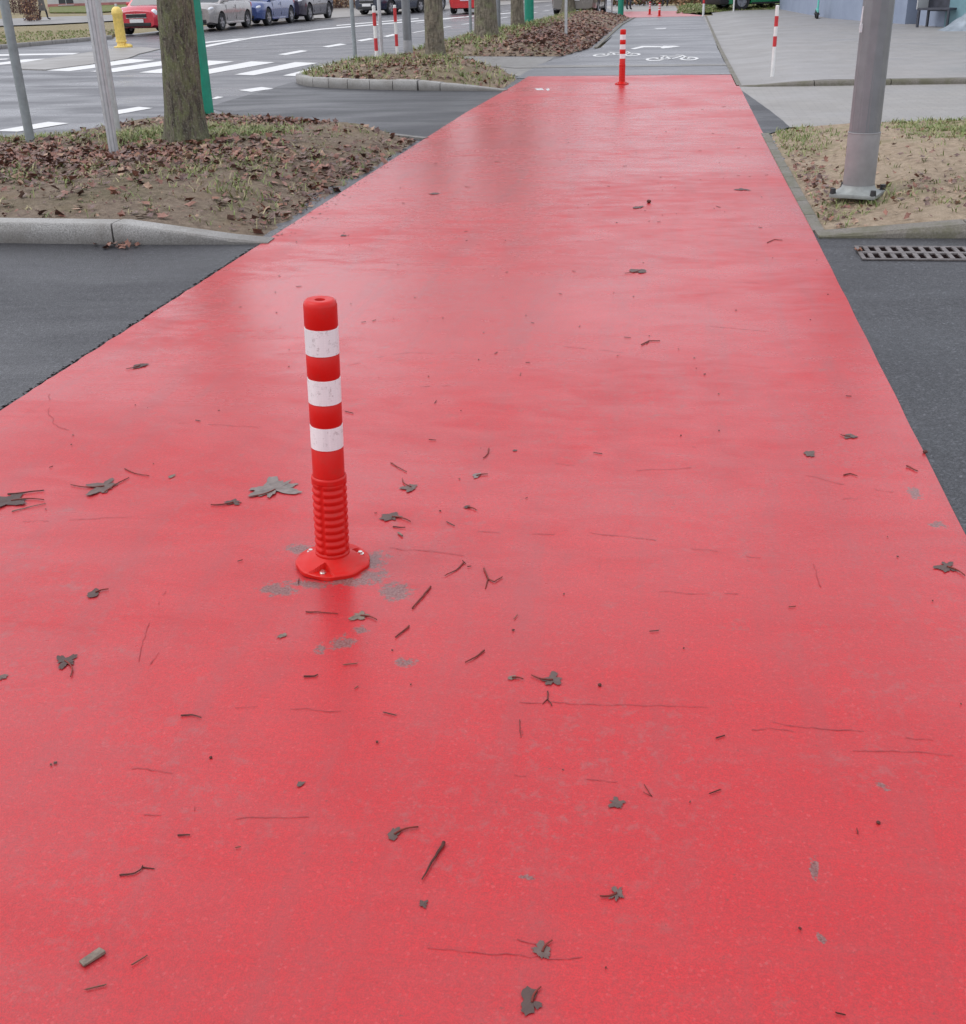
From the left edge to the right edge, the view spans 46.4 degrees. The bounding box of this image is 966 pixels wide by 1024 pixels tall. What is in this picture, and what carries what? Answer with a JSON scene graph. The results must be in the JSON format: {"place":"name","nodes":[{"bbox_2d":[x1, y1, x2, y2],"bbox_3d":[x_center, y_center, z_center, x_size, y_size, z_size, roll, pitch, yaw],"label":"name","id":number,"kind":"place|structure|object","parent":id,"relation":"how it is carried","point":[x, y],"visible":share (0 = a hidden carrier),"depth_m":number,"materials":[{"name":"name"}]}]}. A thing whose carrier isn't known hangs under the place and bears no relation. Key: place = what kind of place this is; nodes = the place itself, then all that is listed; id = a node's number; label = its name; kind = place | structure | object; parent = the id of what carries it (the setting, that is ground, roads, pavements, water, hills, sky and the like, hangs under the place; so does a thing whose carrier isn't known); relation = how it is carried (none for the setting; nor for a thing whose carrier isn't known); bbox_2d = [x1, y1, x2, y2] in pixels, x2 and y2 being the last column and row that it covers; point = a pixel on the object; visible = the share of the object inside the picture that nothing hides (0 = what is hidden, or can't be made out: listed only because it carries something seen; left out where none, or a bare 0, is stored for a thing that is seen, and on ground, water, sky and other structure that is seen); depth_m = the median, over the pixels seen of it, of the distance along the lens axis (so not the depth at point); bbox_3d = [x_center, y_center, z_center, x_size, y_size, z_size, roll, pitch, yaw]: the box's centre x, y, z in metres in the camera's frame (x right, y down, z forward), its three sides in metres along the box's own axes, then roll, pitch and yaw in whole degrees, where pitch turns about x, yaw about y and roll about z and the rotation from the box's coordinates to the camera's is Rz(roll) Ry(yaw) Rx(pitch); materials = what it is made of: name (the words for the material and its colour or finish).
{"place":"outdoors","nodes":[
{"label":"outdoors","id":0,"kind":"place"},
{"bbox_2d":[0,15,112,25],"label":"path","id":1,"kind":"structure","parent":0,"point":[56,20],"depth_m":64.03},
{"bbox_2d":[0,28,114,44],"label":"grass verge","id":2,"kind":"object","parent":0,"point":[49,37],"depth_m":38.41,"materials":[{"name":"plant"}]},
{"bbox_2d":[49,4,126,12],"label":"lawn","id":3,"kind":"structure","parent":0,"point":[74,9],"depth_m":101.24,"materials":[{"name":"plant"}]},
{"bbox_2d":[47,0,130,6],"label":"pale building","id":4,"kind":"structure","parent":3,"relation":"on","point":[53,3],"depth_m":123.67,"materials":[{"name":"tile"}]},
{"bbox_2d":[0,243,257,410],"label":"driveway","id":5,"kind":"structure","parent":0,"point":[61,305],"depth_m":5.94,"materials":[{"name":"asphalt"}]},
{"bbox_2d":[93,238,139,248],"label":"leaf litter","id":6,"kind":"object","parent":5,"relation":"on","point":[127,242],"visible":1,"depth_m":6.96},
{"bbox_2d":[0,218,274,244],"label":"kerb","id":7,"kind":"structure","parent":5,"relation":"on","point":[56,231],"depth_m":7.05,"materials":[{"name":"concrete"}]},
{"bbox_2d":[213,82,502,139],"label":"driveway","id":8,"kind":"structure","parent":0,"point":[418,113],"depth_m":14.68,"materials":[{"name":"asphalt"}]},
{"bbox_2d":[418,80,507,90],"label":"kerb","id":9,"kind":"structure","parent":8,"relation":"on","point":[426,85],"depth_m":16.24,"materials":[{"name":"concrete"}]},
{"bbox_2d":[0,0,814,236],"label":"road","id":10,"kind":"structure","parent":0,"point":[72,99],"depth_m":23.16,"materials":[{"name":"asphalt"}]},
{"bbox_2d":[0,53,76,64],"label":"crossing stripe","id":11,"kind":"object","parent":10,"relation":"on","point":[9,62],"visible":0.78,"depth_m":28.92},
{"bbox_2d":[0,35,111,48],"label":"kerb","id":12,"kind":"structure","parent":10,"relation":"on","point":[38,43],"depth_m":34.81,"materials":[{"name":"concrete"}]},
{"bbox_2d":[21,47,159,70],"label":"refuge island","id":13,"kind":"structure","parent":10,"relation":"on","point":[86,58],"depth_m":26.16,"materials":[{"name":"concrete"}]},
{"bbox_2d":[111,4,132,47],"bbox_3d":[-9.947,-13.313,30.899,0.496,1.135,0.438,-10,26,-16],"label":"fire hydrant","id":14,"kind":"object","parent":13,"relation":"on","point":[118,22],"visible":0.99,"depth_m":30.82,"materials":[{"name":"metal"}]},
{"bbox_2d":[46,59,150,70],"bbox_3d":[-8.149,-9.678,24.376,0.944,0.001,3.739,4,26,12],"label":"crossing stripe","id":15,"kind":"object","parent":10,"relation":"on","point":[125,61],"visible":0.8,"depth_m":24.25,"materials":[{"name":"paint"}]},
{"bbox_2d":[90,61,161,71],"bbox_3d":[-7.013,-9.378,23.668,0.892,0.001,3.640,4,26,13],"label":"crossing stripe","id":16,"kind":"object","parent":10,"relation":"on","point":[145,65],"visible":0.6,"depth_m":23.32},
{"bbox_2d":[121,0,158,34],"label":"parked car","id":17,"kind":"object","parent":10,"relation":"on","point":[139,13],"visible":0.41,"depth_m":39.48,"materials":[{"name":"paint"}]},
{"bbox_2d":[139,60,233,72],"bbox_3d":[-5.959,-9.102,23.015,0.800,0.001,3.619,3,26,10],"label":"crossing stripe","id":18,"kind":"object","parent":10,"relation":"on","point":[209,63],"visible":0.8,"depth_m":23.37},
{"bbox_2d":[0,34,394,131],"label":"lane marking","id":19,"kind":"object","parent":10,"relation":"on","point":[44,124],"visible":0.9,"depth_m":15.03,"materials":[{"name":"paint"}]},
{"bbox_2d":[0,114,415,235],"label":"soil island","id":20,"kind":"structure","parent":10,"relation":"on","point":[103,209],"depth_m":8.14,"materials":[{"name":"soil"}]},
{"bbox_2d":[0,0,34,141],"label":"sign pole","id":21,"kind":"object","parent":20,"relation":"on","point":[5,9],"visible":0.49,"depth_m":10.28,"materials":[{"name":"grey metal"}]},
{"bbox_2d":[84,0,118,152],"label":"sign pole","id":22,"kind":"object","parent":20,"relation":"on","point":[96,42],"visible":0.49,"depth_m":9.28,"materials":[{"name":"metal"}]},
{"bbox_2d":[95,0,120,132],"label":"sign pole","id":23,"kind":"object","parent":20,"relation":"on","point":[107,63],"visible":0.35,"depth_m":10.91,"materials":[{"name":"metal"}]},
{"bbox_2d":[157,0,210,143],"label":"bare tree","id":24,"kind":"object","parent":20,"relation":"on","point":[184,117],"visible":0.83,"depth_m":9.86,"materials":[{"name":"brown plant"}]},
{"bbox_2d":[193,0,213,113],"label":"green post","id":25,"kind":"object","parent":20,"relation":"on","point":[206,87],"visible":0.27,"depth_m":12.56,"materials":[{"name":"metal"}]},
{"bbox_2d":[0,112,407,231],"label":"grass tufts","id":26,"kind":"object","parent":20,"relation":"on","point":[128,133],"visible":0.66,"depth_m":9.63,"materials":[{"name":"plant"}]},
{"bbox_2d":[0,112,416,233],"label":"leaf litter","id":27,"kind":"object","parent":20,"relation":"on","point":[55,154],"visible":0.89,"depth_m":9.34,"materials":[{"name":"plant"}]},
{"bbox_2d":[200,0,251,29],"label":"parked car","id":28,"kind":"object","parent":10,"relation":"on","point":[219,14],"visible":0.69,"depth_m":41.79,"materials":[{"name":"paint"}]},
{"bbox_2d":[209,61,273,73],"bbox_3d":[-4.922,-8.831,22.376,0.713,0.001,3.535,3,26,11],"label":"crossing stripe","id":29,"kind":"object","parent":10,"relation":"on","point":[236,66],"visible":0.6,"depth_m":22.56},
{"bbox_2d":[228,0,294,25],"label":"parked car","id":30,"kind":"object","parent":10,"relation":"on","point":[266,12],"visible":0.56,"depth_m":45.70,"materials":[{"name":"paint"}]},
{"bbox_2d":[235,62,314,74],"bbox_3d":[-3.914,-8.571,21.760,0.635,0.001,3.446,4,26,11],"label":"crossing stripe","id":31,"kind":"object","parent":10,"relation":"on","point":[279,67],"visible":1,"depth_m":21.68,"materials":[{"name":"paint"}]},
{"bbox_2d":[272,0,332,21],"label":"parked car","id":32,"kind":"object","parent":10,"relation":"on","point":[307,9],"visible":0.58,"depth_m":49.73,"materials":[{"name":"paint"}]},
{"bbox_2d":[205,13,507,46],"bbox_3d":[-3.946,-18.156,42.055,2.424,0.001,27.445,7,27,19],"label":"lane marking","id":33,"kind":"object","parent":10,"relation":"on","point":[234,40],"visible":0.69,"depth_m":36.90,"materials":[{"name":"paint"}]},
{"bbox_2d":[296,48,419,90],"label":"kerb","id":34,"kind":"structure","parent":10,"relation":"on","point":[352,83],"depth_m":16.91,"materials":[{"name":"concrete"}]},
{"bbox_2d":[355,0,423,13],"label":"moving car","id":35,"kind":"object","parent":10,"relation":"on","point":[363,6],"visible":0.85,"depth_m":55.63,"materials":[{"name":"paint"}]},
{"bbox_2d":[305,54,515,88],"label":"soil island","id":36,"kind":"structure","parent":10,"relation":"on","point":[437,73],"depth_m":17.29,"materials":[{"name":"soil"}]},
{"bbox_2d":[349,0,356,56],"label":"sign pole","id":37,"kind":"object","parent":36,"relation":"on","point":[352,19],"visible":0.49,"depth_m":21.30,"materials":[{"name":"grey metal"}]},
{"bbox_2d":[372,6,378,57],"bbox_3d":[-2.110,-9.368,22.086,0.150,1.013,0.150,2,26,9],"label":"striped post","id":38,"kind":"object","parent":36,"relation":"on","point":[375,30],"visible":0.73,"depth_m":22.04,"materials":[{"name":"metal"}]},
{"bbox_2d":[377,0,383,55],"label":"sign pole","id":39,"kind":"object","parent":36,"relation":"on","point":[380,26],"visible":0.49,"depth_m":22.19,"materials":[{"name":"metal"}]},
{"bbox_2d":[393,5,398,53],"bbox_3d":[-1.708,-9.405,22.137,0.132,1.013,0.132,2,26,9],"label":"striped post","id":40,"kind":"object","parent":36,"relation":"on","point":[395,27],"visible":0.77,"depth_m":22.08,"materials":[{"name":"metal"}]},
{"bbox_2d":[401,0,412,52],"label":"lamp post","id":41,"kind":"object","parent":36,"relation":"on","point":[406,26],"visible":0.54,"depth_m":22.40,"materials":[{"name":"metal"}]},
{"bbox_2d":[299,52,518,86],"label":"grass tufts","id":42,"kind":"object","parent":36,"relation":"on","point":[388,56],"visible":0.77,"depth_m":18.01,"materials":[{"name":"plant"}]},
{"bbox_2d":[308,51,510,87],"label":"leaf litter","id":43,"kind":"object","parent":36,"relation":"on","point":[429,61],"visible":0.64,"depth_m":17.63,"materials":[{"name":"plant"}]},
{"bbox_2d":[424,0,446,55],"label":"bare tree","id":44,"kind":"object","parent":36,"relation":"on","point":[434,28],"visible":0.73,"depth_m":20.60,"materials":[{"name":"brown plant"}]},
{"bbox_2d":[449,0,473,13],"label":"moving car","id":45,"kind":"object","parent":10,"relation":"on","point":[455,5],"visible":0.51,"depth_m":52.71,"materials":[{"name":"paint"}]},
{"bbox_2d":[413,10,628,55],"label":"soil island","id":46,"kind":"structure","parent":10,"relation":"on","point":[468,48],"depth_m":24.03,"materials":[{"name":"soil"}]},
{"bbox_2d":[472,0,499,37],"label":"bare tree","id":47,"kind":"object","parent":46,"relation":"on","point":[485,18],"visible":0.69,"depth_m":26.43,"materials":[{"name":"brown plant"}]},
{"bbox_2d":[413,8,591,55],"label":"grass tufts","id":48,"kind":"object","parent":46,"relation":"on","point":[468,36],"visible":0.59,"depth_m":26.70,"materials":[{"name":"plant"}]},
{"bbox_2d":[511,0,524,25],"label":"bare tree","id":49,"kind":"object","parent":46,"relation":"on","point":[517,11],"visible":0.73,"depth_m":31.46,"materials":[{"name":"brown plant"}]},
{"bbox_2d":[414,10,629,55],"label":"leaf litter","id":50,"kind":"object","parent":46,"relation":"on","point":[542,40],"visible":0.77,"depth_m":26.95,"materials":[{"name":"plant"}]},
{"bbox_2d":[524,0,533,21],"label":"green post","id":51,"kind":"object","parent":46,"relation":"on","point":[528,10],"depth_m":34.54,"materials":[{"name":"metal"}]},
{"bbox_2d":[559,0,575,14],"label":"bare tree","id":52,"kind":"object","parent":46,"relation":"on","point":[571,5],"visible":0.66,"depth_m":45.33,"materials":[{"name":"brown plant"}]},
{"bbox_2d":[552,0,606,14],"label":"moving car","id":53,"kind":"object","parent":10,"relation":"on","point":[597,5],"visible":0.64,"depth_m":45.57,"materials":[{"name":"paint"}]},
{"bbox_2d":[594,17,634,48],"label":"kerb","id":54,"kind":"structure","parent":10,"relation":"on","point":[599,44],"depth_m":29.85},
{"bbox_2d":[624,11,704,17],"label":"red crossing","id":55,"kind":"object","parent":10,"relation":"on","point":[631,14],"visible":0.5,"depth_m":44.52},
{"bbox_2d":[742,91,788,133],"bbox_3d":[3.053,-4.760,13.234,0.741,0.001,5.400,2,26,9],"label":"asphalt patch","id":56,"kind":"object","parent":10,"relation":"on","point":[768,121],"visible":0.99,"depth_m":12.12,"materials":[{"name":"asphalt"}]},
{"bbox_2d":[761,133,823,231],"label":"kerb","id":57,"kind":"structure","parent":10,"relation":"on","point":[813,221],"depth_m":8.17,"materials":[{"name":"concrete"}]},
{"bbox_2d":[815,219,965,238],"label":"kerb","id":58,"kind":"structure","parent":10,"relation":"on","point":[953,229],"depth_m":6.61,"materials":[{"name":"concrete"}]},
{"bbox_2d":[314,0,551,19],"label":"sidewalk","id":59,"kind":"structure","parent":0,"point":[344,12],"depth_m":60.62,"materials":[{"name":"concrete"}]},
{"bbox_2d":[0,0,960,129],"bbox_3d":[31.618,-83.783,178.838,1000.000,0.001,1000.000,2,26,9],"label":"ground","id":60,"kind":"structure","parent":0,"point":[109,25],"depth_m":55.34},
{"bbox_2d":[9,0,26,13],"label":"bare bush","id":61,"kind":"object","parent":60,"relation":"on","point":[19,10],"visible":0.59,"depth_m":89.21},
{"bbox_2d":[20,0,41,20],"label":"bare bush","id":62,"kind":"object","parent":60,"relation":"on","point":[28,10],"visible":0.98,"depth_m":64.18,"materials":[{"name":"brown plant"}]},
{"bbox_2d":[333,0,354,7],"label":"hedge","id":63,"kind":"object","parent":60,"relation":"on","point":[341,3],"visible":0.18,"depth_m":73.11,"materials":[{"name":"brown plant"}]},
{"bbox_2d":[613,0,696,5],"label":"hedge","id":64,"kind":"object","parent":60,"relation":"on","point":[643,2],"visible":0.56,"depth_m":58.01,"materials":[{"name":"green plant"}]},
{"bbox_2d":[705,16,740,84],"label":"kerb","id":65,"kind":"structure","parent":60,"relation":"on","point":[730,68],"depth_m":20.82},
{"bbox_2d":[0,74,965,1023],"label":"red cycle path","id":66,"kind":"structure","parent":0,"point":[830,706],"depth_m":2.75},
{"bbox_2d":[0,493,43,506],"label":"fallen leaf","id":67,"kind":"object","parent":66,"relation":"on","point":[14,499],"visible":1,"depth_m":3.51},
{"bbox_2d":[57,654,77,676],"bbox_3d":[-0.982,0.360,2.641,0.049,0.004,0.102,-6,26,-8],"label":"fallen leaf","id":68,"kind":"object","parent":66,"relation":"on","point":[64,660],"visible":1,"depth_m":2.66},
{"bbox_2d":[79,947,105,966],"bbox_3d":[-0.639,0.727,1.841,0.017,0.007,0.041,20,33,39],"label":"bark chip","id":69,"kind":"object","parent":66,"relation":"on","point":[97,953],"visible":1,"depth_m":1.84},
{"bbox_2d":[70,478,116,494],"bbox_3d":[-1.233,-0.081,3.591,0.138,0.004,0.127,-14,28,-25],"label":"fallen leaf","id":70,"kind":"object","parent":66,"relation":"on","point":[103,487],"visible":1,"depth_m":3.59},
{"bbox_2d":[248,476,301,497],"bbox_3d":[-0.665,-0.080,3.552,0.165,0.004,0.167,-10,26,-17],"label":"fallen leaf","id":71,"kind":"object","parent":66,"relation":"on","point":[271,486],"visible":1,"depth_m":3.54,"materials":[{"name":"plant"}]},
{"bbox_2d":[295,296,369,580],"bbox_3d":[-0.404,-0.190,2.918,0.202,0.735,0.202,5,26,8],"label":"flexible bollard","id":72,"kind":"object","parent":66,"relation":"on","point":[332,554],"visible":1,"depth_m":2.90,"materials":[{"name":"red plastic"}]},
{"bbox_2d":[348,611,376,620],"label":"fallen leaf","id":73,"kind":"object","parent":66,"relation":"on","point":[361,615],"visible":1,"depth_m":2.81,"materials":[{"name":"brown plant"}]},
{"bbox_2d":[379,512,410,521],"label":"fallen leaf","id":74,"kind":"object","parent":66,"relation":"on","point":[385,517],"visible":1,"depth_m":3.33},
{"bbox_2d":[387,826,418,840],"bbox_3d":[-0.153,0.591,2.098,0.062,0.004,0.029,-19,30,-32],"label":"fallen leaf","id":75,"kind":"object","parent":66,"relation":"on","point":[393,833],"visible":1,"depth_m":2.09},
{"bbox_2d":[421,841,445,878],"bbox_3d":[-0.088,0.625,2.022,0.008,0.007,0.100,8,27,19],"label":"twig","id":76,"kind":"object","parent":66,"relation":"on","point":[439,850],"visible":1,"depth_m":2.03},
{"bbox_2d":[0,106,961,1014],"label":"debris","id":77,"kind":"object","parent":66,"relation":"on","point":[350,412],"visible":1,"depth_m":4.67,"materials":[{"name":"brown plant"}]},
{"bbox_2d":[521,986,541,1015],"bbox_3d":[0.075,0.753,1.740,0.033,0.004,0.058,-1,25,3],"label":"fallen leaf","id":78,"kind":"object","parent":66,"relation":"on","point":[528,1003],"visible":1,"depth_m":1.74,"materials":[{"name":"plant"}]},
{"bbox_2d":[531,940,552,958],"bbox_3d":[0.095,0.709,1.833,0.034,0.004,0.040,2,26,9],"label":"fallen leaf","id":79,"kind":"object","parent":66,"relation":"on","point":[541,950],"visible":1,"depth_m":1.83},
{"bbox_2d":[531,671,561,684],"bbox_3d":[0.147,0.376,2.536,0.064,0.004,0.058,-9,26,-14],"label":"fallen leaf","id":80,"kind":"object","parent":66,"relation":"on","point":[551,678],"visible":1,"depth_m":2.54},
{"bbox_2d":[600,886,623,900],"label":"fallen leaf","id":81,"kind":"object","parent":66,"relation":"on","point":[617,893],"visible":1,"depth_m":1.94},
{"bbox_2d":[608,797,625,807],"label":"fallen leaf","id":82,"kind":"object","parent":66,"relation":"on","point":[617,803],"visible":1,"depth_m":2.15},
{"bbox_2d":[615,29,628,84],"bbox_3d":[2.012,-6.561,16.249,0.202,0.735,0.202,16,30,32],"label":"flexible bollard","id":83,"kind":"object","parent":66,"relation":"on","point":[622,65],"visible":1,"depth_m":16.23,"materials":[{"name":"plastic"}]},
{"bbox_2d":[933,562,964,574],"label":"fallen leaf","id":84,"kind":"object","parent":66,"relation":"on","point":[945,567],"visible":1,"depth_m":2.96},
{"bbox_2d":[457,56,553,75],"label":"sidewalk","id":85,"kind":"structure","parent":0,"point":[512,61],"depth_m":21.55,"materials":[{"name":"concrete"}]},
{"bbox_2d":[517,16,729,77],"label":"grey path","id":86,"kind":"structure","parent":0,"point":[691,36],"depth_m":22.71,"materials":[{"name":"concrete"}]},
{"bbox_2d":[500,64,725,67],"bbox_3d":[2.142,-7.827,19.782,4.283,0.001,0.579,6,26,16],"label":"kerb line","id":87,"kind":"object","parent":86,"relation":"on","point":[542,66],"visible":1,"depth_m":19.82,"materials":[{"name":"concrete"}]},
{"bbox_2d":[646,55,698,60],"bbox_3d":[3.574,-8.582,21.290,0.980,0.001,1.620,2,26,9],"label":"bicycle marking","id":88,"kind":"object","parent":86,"relation":"on","point":[666,56],"visible":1,"depth_m":21.17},
{"bbox_2d":[607,6,677,11],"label":"pavement","id":89,"kind":"structure","parent":0,"point":[653,8],"depth_m":52.73,"materials":[{"name":"concrete"}]},
{"bbox_2d":[677,2,779,13],"bbox_3d":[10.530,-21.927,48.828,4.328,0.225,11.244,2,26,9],"label":"lawn grass","id":90,"kind":"structure","parent":0,"point":[707,7],"depth_m":45.80,"materials":[{"name":"plant"}]},
{"bbox_2d":[703,9,965,85],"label":"plaza","id":91,"kind":"structure","parent":0,"point":[810,47],"depth_m":21.68,"materials":[{"name":"concrete"}]},
{"bbox_2d":[701,0,779,9],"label":"parked van","id":92,"kind":"object","parent":91,"relation":"on","point":[741,4],"visible":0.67,"depth_m":44.33,"materials":[{"name":"paint"}]},
{"bbox_2d":[770,5,778,76],"bbox_3d":[4.252,-6.839,16.427,0.055,1.003,0.055,2,26,9],"label":"striped post","id":93,"kind":"object","parent":91,"relation":"on","point":[774,40],"visible":0.94,"depth_m":16.39,"materials":[{"name":"white paint"}]},
{"bbox_2d":[916,0,956,26],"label":"wooden bench","id":94,"kind":"object","parent":91,"relation":"on","point":[935,5],"visible":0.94,"depth_m":27.76,"materials":[{"name":"grey wood"}]},
{"bbox_2d":[938,13,965,30],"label":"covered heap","id":95,"kind":"object","parent":91,"relation":"on","point":[958,24],"visible":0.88,"depth_m":25.91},
{"bbox_2d":[740,84,965,126],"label":"paved driveway","id":96,"kind":"structure","parent":0,"point":[790,106],"depth_m":13.32,"materials":[{"name":"concrete"}]},
{"bbox_2d":[741,77,965,86],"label":"kerb","id":97,"kind":"structure","parent":96,"relation":"on","point":[896,81],"depth_m":15.26,"materials":[{"name":"concrete"}]},
{"bbox_2d":[771,120,965,229],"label":"sandy island","id":98,"kind":"structure","parent":0,"point":[940,211],"depth_m":8.10,"materials":[{"name":"sand"}]},
{"bbox_2d":[829,0,894,199],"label":"street lamp","id":99,"kind":"object","parent":98,"relation":"on","point":[864,131],"visible":0.99,"depth_m":7.23,"materials":[{"name":"metal"}]},
{"bbox_2d":[770,115,965,227],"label":"grass tufts","id":100,"kind":"object","parent":98,"relation":"on","point":[915,124],"visible":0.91,"depth_m":9.90,"materials":[{"name":"plant"}]},
{"bbox_2d":[782,119,965,228],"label":"leaf litter","id":101,"kind":"object","parent":98,"relation":"on","point":[855,220],"visible":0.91,"depth_m":7.82,"materials":[{"name":"plant"}]},
{"bbox_2d":[882,117,965,138],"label":"grass tufts","id":102,"kind":"object","parent":98,"relation":"on","point":[907,124],"visible":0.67,"depth_m":10.41,"materials":[{"name":"plant"}]},
{"bbox_2d":[779,0,965,26],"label":"blue building","id":103,"kind":"structure","parent":0,"point":[905,11],"depth_m":32.37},
{"bbox_2d":[814,234,965,534],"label":"driveway","id":104,"kind":"structure","parent":0,"point":[910,316],"depth_m":4.89,"materials":[{"name":"asphalt"}]},
{"bbox_2d":[854,245,965,260],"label":"drain grate","id":105,"kind":"object","parent":104,"relation":"on","point":[923,253],"visible":1,"depth_m":6.21,"materials":[{"name":"metal"}]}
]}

